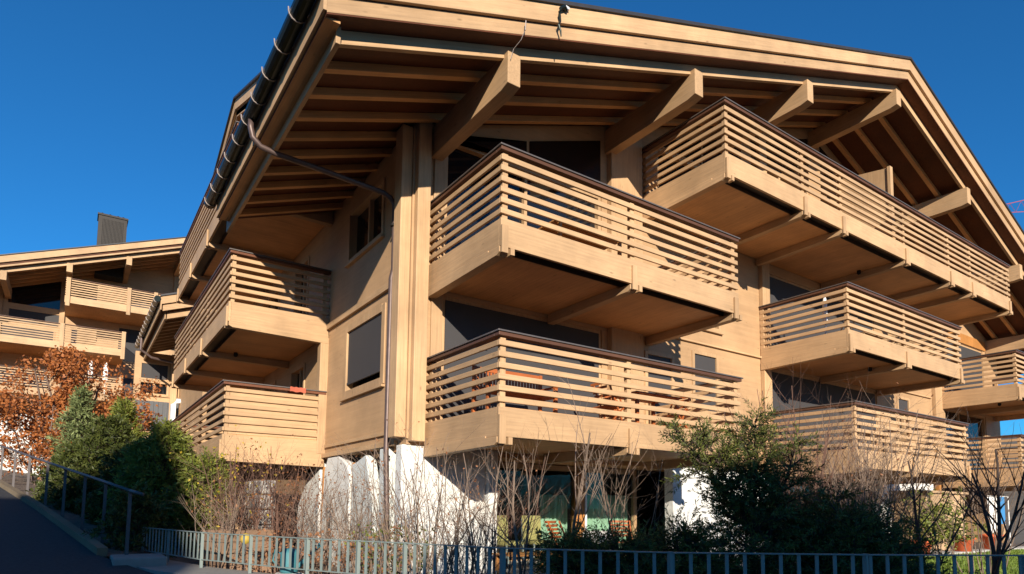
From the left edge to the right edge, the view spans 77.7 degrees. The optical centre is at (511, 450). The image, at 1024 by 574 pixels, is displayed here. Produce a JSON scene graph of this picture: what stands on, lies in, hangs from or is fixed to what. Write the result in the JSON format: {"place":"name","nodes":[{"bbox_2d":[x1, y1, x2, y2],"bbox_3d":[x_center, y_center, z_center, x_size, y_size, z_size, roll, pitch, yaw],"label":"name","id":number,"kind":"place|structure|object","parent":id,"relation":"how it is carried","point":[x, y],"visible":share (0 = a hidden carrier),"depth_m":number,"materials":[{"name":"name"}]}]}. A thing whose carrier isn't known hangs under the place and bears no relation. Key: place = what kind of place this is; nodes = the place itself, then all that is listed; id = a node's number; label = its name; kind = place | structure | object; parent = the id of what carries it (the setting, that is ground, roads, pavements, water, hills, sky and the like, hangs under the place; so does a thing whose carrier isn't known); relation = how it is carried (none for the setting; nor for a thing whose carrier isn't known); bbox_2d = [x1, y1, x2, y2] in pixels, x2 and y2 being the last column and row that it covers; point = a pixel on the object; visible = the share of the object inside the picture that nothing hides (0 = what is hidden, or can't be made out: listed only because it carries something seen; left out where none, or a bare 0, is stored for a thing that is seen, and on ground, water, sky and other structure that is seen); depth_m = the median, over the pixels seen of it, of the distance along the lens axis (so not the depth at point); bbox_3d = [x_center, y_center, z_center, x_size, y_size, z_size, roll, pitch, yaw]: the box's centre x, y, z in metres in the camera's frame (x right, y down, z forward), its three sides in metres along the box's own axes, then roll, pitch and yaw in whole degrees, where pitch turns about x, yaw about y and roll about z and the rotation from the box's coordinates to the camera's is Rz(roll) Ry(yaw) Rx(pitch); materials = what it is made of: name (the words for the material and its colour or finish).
{"place":"outdoors","nodes":[
{"label":"outdoors","id":0,"kind":"place"},
{"bbox_2d":[0,487,152,573],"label":"road","id":1,"kind":"structure","parent":0,"point":[33,541],"depth_m":9.95,"materials":[{"name":"asphalt"}]},
{"bbox_2d":[0,479,107,556],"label":"kerb","id":2,"kind":"structure","parent":1,"relation":"on","point":[95,546],"depth_m":11.99,"materials":[{"name":"concrete"}]},
{"bbox_2d":[2,470,199,564],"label":"bank","id":3,"kind":"structure","parent":0,"point":[20,484],"depth_m":13.18,"materials":[{"name":"soil"}]},
{"bbox_2d":[0,414,60,474],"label":"garden wall","id":4,"kind":"structure","parent":3,"relation":"on","point":[11,444],"depth_m":24.53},
{"bbox_2d":[0,383,93,484],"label":"beech tree","id":5,"kind":"object","parent":3,"relation":"on","point":[36,449],"visible":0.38,"depth_m":19.94,"materials":[{"name":"orange plant"}]},
{"bbox_2d":[25,449,74,502],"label":"spruce tree","id":6,"kind":"object","parent":3,"relation":"on","point":[41,474],"visible":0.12,"depth_m":15.99,"materials":[{"name":"green plant"}]},
{"bbox_2d":[37,383,101,485],"bbox_3d":[-12.192,-0.034,18.028,2.018,3.822,2.029,4,-6,-34],"label":"pine tree","id":7,"kind":"object","parent":3,"relation":"on","point":[80,405],"visible":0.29,"depth_m":17.85,"materials":[{"name":"green plant"}]},
{"bbox_2d":[37,438,107,514],"bbox_3d":[-10.365,0.933,15.485,2.583,2.618,2.190,4,-6,-34],"label":"spruce tree","id":8,"kind":"object","parent":3,"relation":"on","point":[55,488],"visible":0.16,"depth_m":14.98,"materials":[{"name":"green plant"}]},
{"bbox_2d":[0,445,144,554],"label":"ramp railing","id":9,"kind":"object","parent":3,"relation":"on","point":[107,483],"visible":0.83,"depth_m":11.85,"materials":[{"name":"metal"}]},
{"bbox_2d":[0,341,167,469],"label":"maple tree","id":10,"kind":"object","parent":3,"relation":"on","point":[66,365],"visible":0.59,"depth_m":20.78,"materials":[{"name":"orange plant"}]},
{"bbox_2d":[25,397,162,479],"bbox_3d":[-12.039,-0.075,18.992,3.812,3.068,3.127,3,-5,-22],"label":"maple tree","id":11,"kind":"object","parent":3,"relation":"on","point":[147,411],"visible":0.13,"depth_m":18.91,"materials":[{"name":"brown plant"}]},
{"bbox_2d":[47,414,141,515],"bbox_3d":[-9.868,0.600,15.498,2.576,3.208,2.667,4,-6,-34],"label":"spruce tree","id":12,"kind":"object","parent":3,"relation":"on","point":[107,427],"visible":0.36,"depth_m":15.15,"materials":[{"name":"green plant"}]},
{"bbox_2d":[73,439,138,523],"bbox_3d":[-8.347,0.996,13.885,2.271,2.586,2.189,4,-6,-34],"label":"spruce tree","id":13,"kind":"object","parent":3,"relation":"on","point":[93,512],"visible":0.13,"depth_m":13.48,"materials":[{"name":"green plant"}]},
{"bbox_2d":[106,396,149,445],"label":"spruce tree","id":14,"kind":"object","parent":3,"relation":"on","point":[122,407],"visible":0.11,"depth_m":17.06,"materials":[{"name":"green plant"}]},
{"bbox_2d":[202,529,272,572],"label":"raised bed","id":15,"kind":"object","parent":3,"relation":"on","point":[225,564],"visible":0.43,"depth_m":11.04,"materials":[{"name":"brown wood"}]},
{"bbox_2d":[176,473,258,568],"bbox_3d":[-4.954,1.238,10.904,1.301,1.862,1.687,1,-5,0],"label":"bare shrub","id":16,"kind":"object","parent":15,"relation":"in","point":[234,513],"visible":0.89,"depth_m":10.73,"materials":[{"name":"brown plant"}]},
{"bbox_2d":[0,0,1023,434],"label":"sky","id":17,"kind":"structure","parent":0,"point":[121,108],"materials":[{"name":"blue"}]},
{"bbox_2d":[521,515,546,562],"bbox_3d":[0.521,1.873,13.438,0.480,1.001,0.567,3,-6,-28],"label":"garden chair","id":18,"kind":"object","parent":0,"point":[534,535],"visible":0.38,"depth_m":13.60,"materials":[{"name":"metal"}]},
{"bbox_2d":[545,521,563,539],"bbox_3d":[0.990,1.878,12.855,0.522,0.914,0.470,-3,-6,35],"label":"folding chair","id":19,"kind":"object","parent":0,"point":[550,525],"visible":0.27,"depth_m":13.02,"materials":[{"name":"brown wood"}]},
{"bbox_2d":[228,437,1023,542],"bbox_3d":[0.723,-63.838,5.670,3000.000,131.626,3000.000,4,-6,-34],"label":"ground","id":20,"kind":"structure","parent":0,"point":[1019,537],"depth_m":88.78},
{"bbox_2d":[0,212,185,415],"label":"neighbour chalet","id":21,"kind":"object","parent":20,"relation":"on","point":[96,300],"visible":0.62,"depth_m":40.69,"materials":[{"name":"wood"},{"name":"glass"}]},
{"bbox_2d":[0,366,51,388],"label":"window","id":22,"kind":"structure","parent":21,"relation":"in","point":[2,366],"depth_m":40.43,"materials":[{"name":"black"}]},
{"bbox_2d":[0,324,54,340],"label":"window","id":23,"kind":"structure","parent":21,"relation":"in","point":[7,324],"depth_m":40.64,"materials":[{"name":"black"}]},
{"bbox_2d":[6,307,58,327],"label":"window","id":24,"kind":"structure","parent":21,"relation":"in","point":[11,311],"depth_m":40.84,"materials":[{"name":"black"}]},
{"bbox_2d":[69,327,76,342],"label":"window","id":25,"kind":"structure","parent":21,"relation":"in","point":[70,327],"depth_m":42.10,"materials":[{"name":"beige"}]},
{"bbox_2d":[74,285,97,299],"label":"window","id":26,"kind":"structure","parent":21,"relation":"in","point":[78,285],"depth_m":42.66,"materials":[{"name":"black"}]},
{"bbox_2d":[118,376,133,400],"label":"window","id":27,"kind":"structure","parent":21,"relation":"in","point":[127,380],"depth_m":43.59,"materials":[{"name":"black"}]},
{"bbox_2d":[116,326,140,363],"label":"window","id":28,"kind":"structure","parent":21,"relation":"in","point":[132,334],"depth_m":43.82,"materials":[{"name":"black"}]},
{"bbox_2d":[131,291,153,308],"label":"window","id":29,"kind":"structure","parent":21,"relation":"in","point":[131,291],"depth_m":44.40,"materials":[{"name":"beige"}]},
{"bbox_2d":[110,553,166,567],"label":"concrete block","id":30,"kind":"structure","parent":20,"relation":"on","point":[140,560],"depth_m":9.43,"materials":[{"name":"concrete"}]},
{"bbox_2d":[131,292,234,512],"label":"annex house","id":31,"kind":"structure","parent":20,"relation":"on","point":[167,314],"depth_m":30.81,"materials":[{"name":"wood"}]},
{"bbox_2d":[138,380,168,397],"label":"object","id":32,"kind":"structure","parent":31,"relation":"in","point":[164,393],"depth_m":31.94,"materials":[{"name":"beige"}]},
{"bbox_2d":[139,361,169,381],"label":"window","id":33,"kind":"structure","parent":31,"relation":"in","point":[150,369],"depth_m":31.82,"materials":[{"name":"black"}]},
{"bbox_2d":[169,398,180,420],"bbox_3d":[-16.587,-1.004,31.633,0.860,3.223,0.260,4,-6,-34],"label":"flue pipe","id":34,"kind":"object","parent":31,"relation":"attached to","point":[172,411],"visible":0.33,"depth_m":31.46,"materials":[{"name":"white metal"}]},
{"bbox_2d":[136,560,270,573],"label":"retaining wall","id":35,"kind":"structure","parent":20,"relation":"on","point":[174,567],"depth_m":8.97,"materials":[{"name":"concrete"}]},
{"bbox_2d":[141,527,1023,573],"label":"bar fence","id":36,"kind":"object","parent":35,"relation":"on","point":[867,564],"visible":0.96,"depth_m":6.94,"materials":[{"name":"metal"}]},
{"bbox_2d":[272,542,1023,573],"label":"garden soil","id":37,"kind":"structure","parent":0,"point":[1013,545],"depth_m":15.08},
{"bbox_2d":[80,481,181,558],"bbox_3d":[-6.603,1.361,11.114,1.570,1.693,1.562,4,-6,-34],"label":"spruce tree","id":38,"kind":"object","parent":37,"relation":"on","point":[142,510],"visible":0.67,"depth_m":11.00,"materials":[{"name":"green plant"}]},
{"bbox_2d":[94,415,239,557],"bbox_3d":[-6.887,0.877,12.690,2.836,3.237,1.944,-1,-5,13],"label":"juniper bush","id":39,"kind":"object","parent":37,"relation":"on","point":[142,456],"visible":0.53,"depth_m":12.50,"materials":[{"name":"green plant"}]},
{"bbox_2d":[158,451,226,532],"bbox_3d":[-6.773,1.298,13.536,1.864,2.632,1.917,4,-6,-34],"label":"spruce tree","id":40,"kind":"object","parent":37,"relation":"on","point":[195,477],"visible":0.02,"depth_m":13.51,"materials":[{"name":"green plant"}]},
{"bbox_2d":[159,423,301,531],"bbox_3d":[-5.257,0.822,12.064,2.485,2.887,2.894,4,-6,-34],"label":"bare shrub","id":41,"kind":"object","parent":37,"relation":"on","point":[235,481],"visible":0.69,"depth_m":12.00,"materials":[{"name":"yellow plant"}]},
{"bbox_2d":[243,480,275,562],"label":"stone wall","id":42,"kind":"structure","parent":37,"relation":"on","point":[268,492],"depth_m":12.77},
{"bbox_2d":[186,434,372,573],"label":"bare shrub","id":43,"kind":"object","parent":37,"relation":"on","point":[278,520],"visible":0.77,"depth_m":11.88,"materials":[{"name":"brown plant"}]},
{"bbox_2d":[230,526,328,573],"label":"flower shrub","id":44,"kind":"object","parent":37,"relation":"on","point":[273,548],"visible":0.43,"depth_m":9.54,"materials":[{"name":"brown plant"}]},
{"bbox_2d":[275,572,303,573],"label":"plinth stone","id":45,"kind":"object","parent":37,"relation":"on","point":[289,573],"visible":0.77,"depth_m":8.41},
{"bbox_2d":[272,543,320,572],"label":"watering can","id":46,"kind":"object","parent":45,"relation":"on","point":[293,561],"visible":0.64,"depth_m":8.41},
{"bbox_2d":[281,453,389,573],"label":"bare shrub","id":47,"kind":"object","parent":37,"relation":"on","point":[329,522],"visible":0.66,"depth_m":10.23,"materials":[{"name":"brown plant"}]},
{"bbox_2d":[299,517,415,573],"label":"flower shrub","id":48,"kind":"object","parent":37,"relation":"on","point":[342,560],"visible":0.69,"depth_m":8.43,"materials":[{"name":"brown plant"}]},
{"bbox_2d":[305,436,435,573],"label":"bare shrub","id":49,"kind":"object","parent":37,"relation":"on","point":[348,524],"visible":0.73,"depth_m":9.78,"materials":[{"name":"brown plant"}]},
{"bbox_2d":[333,497,414,573],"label":"bare shrub","id":50,"kind":"object","parent":37,"relation":"on","point":[365,534],"visible":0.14,"depth_m":11.32,"materials":[{"name":"brown plant"}]},
{"bbox_2d":[344,516,448,573],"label":"flower shrub","id":51,"kind":"object","parent":37,"relation":"on","point":[371,557],"visible":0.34,"depth_m":9.44,"materials":[{"name":"plant"}]},
{"bbox_2d":[335,414,514,573],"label":"bare shrub","id":52,"kind":"object","parent":37,"relation":"on","point":[434,529],"visible":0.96,"depth_m":8.71,"materials":[{"name":"brown plant"}]},
{"bbox_2d":[405,452,523,573],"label":"bare shrub","id":53,"kind":"object","parent":37,"relation":"on","point":[460,561],"visible":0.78,"depth_m":8.59,"materials":[{"name":"brown plant"}]},
{"bbox_2d":[434,441,567,573],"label":"bare shrub","id":54,"kind":"object","parent":37,"relation":"on","point":[493,522],"visible":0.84,"depth_m":8.70,"materials":[{"name":"plant"}]},
{"bbox_2d":[449,423,559,573],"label":"sapling","id":55,"kind":"object","parent":37,"relation":"on","point":[515,532],"visible":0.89,"depth_m":8.72,"materials":[{"name":"plant"}]},
{"bbox_2d":[450,430,579,573],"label":"bare shrub","id":56,"kind":"object","parent":37,"relation":"on","point":[511,532],"visible":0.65,"depth_m":9.45,"materials":[{"name":"brown plant"}]},
{"bbox_2d":[550,368,618,537],"bbox_3d":[0.954,0.418,8.707,0.926,3.234,1.878,0,-5,5],"label":"sapling","id":57,"kind":"object","parent":37,"relation":"on","point":[580,490],"visible":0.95,"depth_m":8.64,"materials":[{"name":"plant"}]},
{"bbox_2d":[170,0,1023,573],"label":"chalet","id":58,"kind":"object","parent":37,"relation":"on","point":[370,252],"visible":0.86,"depth_m":13.96,"materials":[{"name":"brown wood"}]},
{"bbox_2d":[260,286,280,309],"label":"window","id":59,"kind":"structure","parent":58,"relation":"in","point":[275,292],"depth_m":20.31,"materials":[{"name":"black"}]},
{"bbox_2d":[288,386,305,394],"bbox_3d":[-4.993,-1.399,14.755,0.360,0.144,0.205,4,-6,-34],"label":"towel","id":60,"kind":"object","parent":58,"relation":"hanging from","point":[297,389],"visible":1,"depth_m":14.71,"materials":[{"name":"red fabric"}]},
{"bbox_2d":[290,363,305,438],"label":"window","id":61,"kind":"structure","parent":58,"relation":"in","point":[297,375],"depth_m":17.28,"materials":[{"name":"black"}]},
{"bbox_2d":[293,256,309,314],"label":"window","id":62,"kind":"structure","parent":58,"relation":"in","point":[307,261],"depth_m":17.82,"materials":[{"name":"black"}]},
{"bbox_2d":[339,303,386,401],"bbox_3d":[-3.049,-1.999,13.319,0.280,1.690,2.320,4,-6,-34],"label":"window","id":63,"kind":"structure","parent":58,"relation":"in","point":[365,337],"depth_m":13.25,"materials":[{"name":"black"}]},
{"bbox_2d":[344,177,385,268],"bbox_3d":[-3.083,-4.840,13.666,0.280,1.290,2.090,4,-6,-34],"label":"window","id":64,"kind":"structure","parent":58,"relation":"in","point":[366,219],"depth_m":13.81,"materials":[{"name":"black"}]},
{"bbox_2d":[471,365,557,412],"bbox_3d":[0.069,-0.998,11.138,1.500,0.900,0.530,4,-6,-34],"label":"garden bench","id":65,"kind":"object","parent":58,"relation":"on","point":[517,395],"visible":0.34,"depth_m":11.23,"materials":[{"name":"brown wood"}]},
{"bbox_2d":[440,296,600,418],"bbox_3d":[0.282,-1.577,13.072,4.070,2.500,0.200,4,-6,-34],"label":"window","id":66,"kind":"structure","parent":58,"relation":"in","point":[463,321],"depth_m":12.80,"materials":[{"name":"black"}]},
{"bbox_2d":[444,145,600,254],"bbox_3d":[0.308,-4.609,13.353,4.070,2.690,0.170,4,-6,-34],"label":"window","id":67,"kind":"structure","parent":58,"relation":"in","point":[462,158],"depth_m":12.99,"materials":[{"name":"black"}]},
{"bbox_2d":[538,220,621,255],"bbox_3d":[1.344,-3.826,12.588,1.700,0.920,0.792,4,-6,-34],"label":"balcony table","id":68,"kind":"object","parent":58,"relation":"on","point":[581,232],"visible":0.27,"depth_m":12.59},
{"bbox_2d":[591,383,623,420],"bbox_3d":[1.877,-0.857,12.473,0.522,0.914,0.470,4,-6,-34],"label":"folding chair","id":69,"kind":"object","parent":58,"relation":"on","point":[608,407],"visible":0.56,"depth_m":12.38,"materials":[{"name":"brown wood"}]},
{"bbox_2d":[609,391,681,424],"bbox_3d":[2.714,-0.729,12.921,1.300,0.740,0.792,4,-6,-34],"label":"balcony table","id":70,"kind":"object","parent":58,"relation":"on","point":[637,401],"visible":0.38,"depth_m":12.83,"materials":[{"name":"brown wood"}]},
{"bbox_2d":[644,350,674,425],"bbox_3d":[3.476,-1.227,15.241,1.020,2.260,0.230,4,-6,-34],"label":"window","id":71,"kind":"structure","parent":58,"relation":"in","point":[649,354],"depth_m":15.21,"materials":[{"name":"black"}]},
{"bbox_2d":[662,397,690,428],"bbox_3d":[3.521,-0.738,13.604,0.522,0.914,0.470,4,-6,-34],"label":"folding chair","id":72,"kind":"object","parent":58,"relation":"on","point":[680,407],"visible":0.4,"depth_m":13.59,"materials":[{"name":"brown wood"}]},
{"bbox_2d":[657,148,698,188],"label":"window","id":73,"kind":"structure","parent":58,"relation":"in","point":[660,149],"depth_m":16.15,"materials":[{"name":"black"}]},
{"bbox_2d":[691,350,719,413],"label":"window","id":74,"kind":"structure","parent":58,"relation":"in","point":[700,359],"depth_m":16.23,"materials":[{"name":"black"}]},
{"bbox_2d":[697,279,723,334],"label":"window","id":75,"kind":"structure","parent":58,"relation":"in","point":[717,330],"depth_m":16.49,"materials":[{"name":"beige"}]},
{"bbox_2d":[750,163,808,194],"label":"window","id":76,"kind":"structure","parent":58,"relation":"in","point":[750,163],"depth_m":18.96,"materials":[{"name":"black"}]},
{"bbox_2d":[769,274,872,345],"bbox_3d":[9.640,-3.745,19.741,6.090,2.310,0.200,4,-6,-34],"label":"window","id":77,"kind":"structure","parent":58,"relation":"in","point":[780,289],"depth_m":18.87,"materials":[{"name":"black"}]},
{"bbox_2d":[772,369,877,452],"bbox_3d":[9.608,-0.901,19.489,6.090,2.500,0.200,4,-6,-34],"label":"window","id":78,"kind":"structure","parent":58,"relation":"in","point":[784,381],"depth_m":19.00,"materials":[{"name":"black"}]},
{"bbox_2d":[822,297,827,333],"bbox_3d":[8.196,-3.519,16.647,0.400,1.180,0.400,4,-6,-34],"label":"parasol","id":79,"kind":"object","parent":58,"relation":"on","point":[824,312],"visible":0.2,"depth_m":16.61,"materials":[{"name":"white fabric"}]},
{"bbox_2d":[842,425,865,449],"bbox_3d":[9.566,-0.300,17.764,0.522,0.914,0.470,4,-6,-34],"label":"folding chair","id":80,"kind":"object","parent":58,"relation":"on","point":[844,427],"visible":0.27,"depth_m":17.71,"materials":[{"name":"brown wood"}]},
{"bbox_2d":[849,430,900,453],"bbox_3d":[10.576,-0.138,18.574,1.600,0.740,0.792,4,-6,-34],"label":"balcony table","id":81,"kind":"object","parent":58,"relation":"on","point":[868,435],"visible":0.13,"depth_m":18.66,"materials":[{"name":"brown wood"}]},
{"bbox_2d":[896,396,913,442],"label":"window","id":82,"kind":"structure","parent":58,"relation":"in","point":[901,403],"depth_m":22.32,"materials":[{"name":"beige"}]},
{"bbox_2d":[942,340,982,391],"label":"window","id":83,"kind":"structure","parent":58,"relation":"in","point":[966,351],"depth_m":25.76,"materials":[{"name":"black"}]},
{"bbox_2d":[945,409,987,469],"bbox_3d":[17.905,-0.298,25.216,4.090,2.500,0.170,4,-6,-34],"label":"window","id":84,"kind":"structure","parent":58,"relation":"in","point":[960,416],"depth_m":25.84,"materials":[{"name":"black"}]},
{"bbox_2d":[553,422,682,545],"bbox_3d":[1.722,0.802,9.543,2.080,2.634,2.544,-2,-6,24],"label":"bare shrub","id":85,"kind":"object","parent":37,"relation":"on","point":[604,501],"visible":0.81,"depth_m":9.55,"materials":[{"name":"plant"}]},
{"bbox_2d":[527,499,743,573],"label":"yew bush","id":86,"kind":"object","parent":37,"relation":"on","point":[581,540],"visible":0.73,"depth_m":7.94,"materials":[{"name":"green plant"}]},
{"bbox_2d":[609,395,950,573],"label":"yew bush","id":87,"kind":"object","parent":37,"relation":"on","point":[747,508],"visible":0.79,"depth_m":8.01,"materials":[{"name":"green plant"}]},
{"bbox_2d":[669,354,899,571],"bbox_3d":[4.602,0.333,10.198,3.718,3.754,2.977,4,-6,-34],"label":"bare shrub","id":88,"kind":"object","parent":37,"relation":"on","point":[825,456],"visible":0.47,"depth_m":10.17,"materials":[{"name":"plant"}]},
{"bbox_2d":[734,486,980,573],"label":"yew bush","id":89,"kind":"object","parent":37,"relation":"on","point":[835,536],"visible":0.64,"depth_m":7.82,"materials":[{"name":"green plant"}]},
{"bbox_2d":[767,368,949,524],"bbox_3d":[5.668,0.446,10.830,3.332,3.664,2.674,0,-5,7],"label":"bare shrub","id":90,"kind":"object","parent":37,"relation":"on","point":[874,475],"visible":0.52,"depth_m":10.78,"materials":[{"name":"brown plant"}]},
{"bbox_2d":[781,368,986,541],"bbox_3d":[7.279,0.469,12.753,3.683,3.999,3.944,4,-6,-34],"label":"bare shrub","id":91,"kind":"object","parent":37,"relation":"on","point":[883,482],"visible":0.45,"depth_m":12.49,"materials":[{"name":"brown plant"}]},
{"bbox_2d":[844,428,1011,572],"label":"bare tree","id":92,"kind":"object","parent":37,"relation":"on","point":[917,522],"visible":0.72,"depth_m":11.40,"materials":[{"name":"brown plant"}]},
{"bbox_2d":[879,418,1023,573],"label":"bare shrub","id":93,"kind":"object","parent":37,"relation":"on","point":[981,533],"visible":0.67,"depth_m":12.37,"materials":[{"name":"plant"}]},
{"bbox_2d":[908,409,1023,573],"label":"bare tree","id":94,"kind":"object","parent":37,"relation":"on","point":[996,562],"visible":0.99,"depth_m":10.22,"materials":[{"name":"brown plant"}]},
{"bbox_2d":[987,495,1010,545],"bbox_3d":[17.614,2.537,22.998,1.935,1.813,0.040,4,-6,-34],"label":"clothes airer","id":95,"kind":"object","parent":37,"relation":"on","point":[1002,502],"visible":0.38,"depth_m":23.12,"materials":[{"name":"fabric"}]},
{"bbox_3d":[-4.279,1.805,10.181,0.021,0.610,0.024,4,-6,-34],"label":"ornament stake","id":96,"kind":"object","parent":37,"relation":"on","visible":0},
{"bbox_2d":[240,533,249,543],"bbox_3d":[-4.275,1.411,10.216,0.180,0.180,0.171,4,-6,-34],"label":"garden ball","id":97,"kind":"object","parent":96,"relation":"on","point":[246,539],"visible":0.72,"depth_m":10.16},
{"bbox_2d":[506,550,948,573],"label":"terrace","id":98,"kind":"structure","parent":0,"point":[517,570],"depth_m":12.26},
{"bbox_2d":[497,515,523,566],"bbox_3d":[-0.117,1.821,12.938,0.480,1.001,0.567,5,-7,-42],"label":"garden chair","id":99,"kind":"object","parent":98,"relation":"on","point":[503,541],"visible":0.32,"depth_m":13.03,"materials":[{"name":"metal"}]},
{"bbox_2d":[492,551,552,572],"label":"garden table","id":100,"kind":"object","parent":98,"relation":"on","point":[522,554],"visible":0.28,"depth_m":11.77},
{"bbox_2d":[609,520,632,542],"bbox_3d":[2.413,1.992,13.956,0.470,0.914,0.522,1,-5,-5],"label":"folding chair","id":101,"kind":"object","parent":98,"relation":"on","point":[629,524],"visible":0.11,"depth_m":14.20,"materials":[{"name":"brown wood"}]},
{"bbox_2d":[756,556,1017,572],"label":"lawn base","id":102,"kind":"object","parent":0,"point":[964,569],"depth_m":13.61,"materials":[{"name":"soil"}]},
{"bbox_2d":[908,502,986,553],"bbox_3d":[11.569,2.087,17.082,1.944,1.532,1.633,0,-5,5],"label":"flower shrub","id":103,"kind":"object","parent":102,"relation":"on","point":[946,533],"visible":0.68,"depth_m":16.84,"materials":[{"name":"plant"}]},
{"bbox_2d":[951,537,976,551],"bbox_3d":[13.337,2.759,18.853,0.721,0.420,0.721,4,-6,-34],"label":"flower pot","id":104,"kind":"object","parent":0,"point":[959,547],"visible":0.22,"depth_m":18.63,"materials":[{"name":"ceramic"}]},
{"bbox_2d":[926,548,1023,573],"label":"lawn grass","id":105,"kind":"structure","parent":0,"point":[1012,561],"depth_m":14.78,"materials":[{"name":"plant"}]},
{"bbox_2d":[932,546,1023,553],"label":"garden path","id":106,"kind":"structure","parent":0,"point":[988,550],"depth_m":19.20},
{"bbox_2d":[979,534,1003,548],"bbox_3d":[15.146,2.870,20.099,0.678,0.460,0.678,4,-6,-34],"label":"flower pot","id":107,"kind":"object","parent":106,"relation":"on","point":[985,539],"visible":0.27,"depth_m":20.00,"materials":[{"name":"ceramic"}]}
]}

